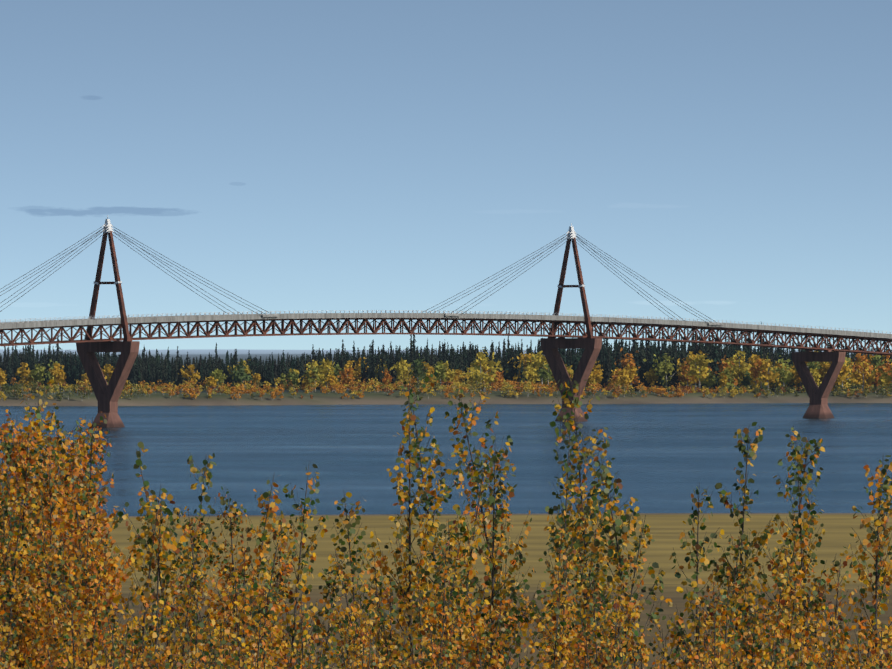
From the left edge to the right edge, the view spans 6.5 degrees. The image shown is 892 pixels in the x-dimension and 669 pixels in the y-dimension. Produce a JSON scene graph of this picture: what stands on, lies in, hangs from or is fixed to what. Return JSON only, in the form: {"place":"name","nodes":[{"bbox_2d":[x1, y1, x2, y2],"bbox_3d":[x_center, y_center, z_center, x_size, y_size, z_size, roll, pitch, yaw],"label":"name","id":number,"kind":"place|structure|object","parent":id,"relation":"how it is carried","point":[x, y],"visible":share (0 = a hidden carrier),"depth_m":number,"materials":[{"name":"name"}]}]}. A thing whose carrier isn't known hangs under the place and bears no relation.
{"place":"outdoors","nodes":[
{"label":"outdoors","id":0,"kind":"place"},
{"bbox_2d":[0,403,891,515],"bbox_3d":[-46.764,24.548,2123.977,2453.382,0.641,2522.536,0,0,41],"label":"river water","id":1,"kind":"structure","parent":0,"point":[668,458],"depth_m":1622.82,"materials":[{"name":"blue liquid"}]},
{"bbox_2d":[0,349,891,668],"bbox_3d":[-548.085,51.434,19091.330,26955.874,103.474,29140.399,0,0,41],"label":"ground","id":2,"kind":"structure","parent":0,"point":[666,529],"depth_m":867.08,"materials":[{"name":"brown soil"}]},
{"bbox_2d":[0,369,891,668],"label":"foreground trees","id":3,"kind":"object","parent":2,"relation":"on","point":[58,601],"visible":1,"depth_m":67.65,"materials":[{"name":"orange plant"}]},
{"bbox_2d":[0,215,891,426],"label":"bridge","id":4,"kind":"structure","parent":2,"relation":"on","point":[109,394],"depth_m":2180.57,"materials":[{"name":"metal"}]},
{"bbox_2d":[0,347,891,400],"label":"autumn trees","id":5,"kind":"object","parent":2,"relation":"on","point":[876,371],"visible":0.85,"depth_m":2883.43,"materials":[{"name":"yellow plant"}]},
{"bbox_2d":[0,323,891,391],"bbox_3d":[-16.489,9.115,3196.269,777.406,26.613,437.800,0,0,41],"label":"forest spruce","id":6,"kind":"object","parent":2,"relation":"on","point":[149,368],"visible":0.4,"depth_m":3035.69,"materials":[{"name":"green plant"}]},
{"bbox_2d":[0,0,891,349],"label":"sky","id":7,"kind":"structure","parent":0,"point":[734,156],"materials":[{"name":"blue"}]}
]}

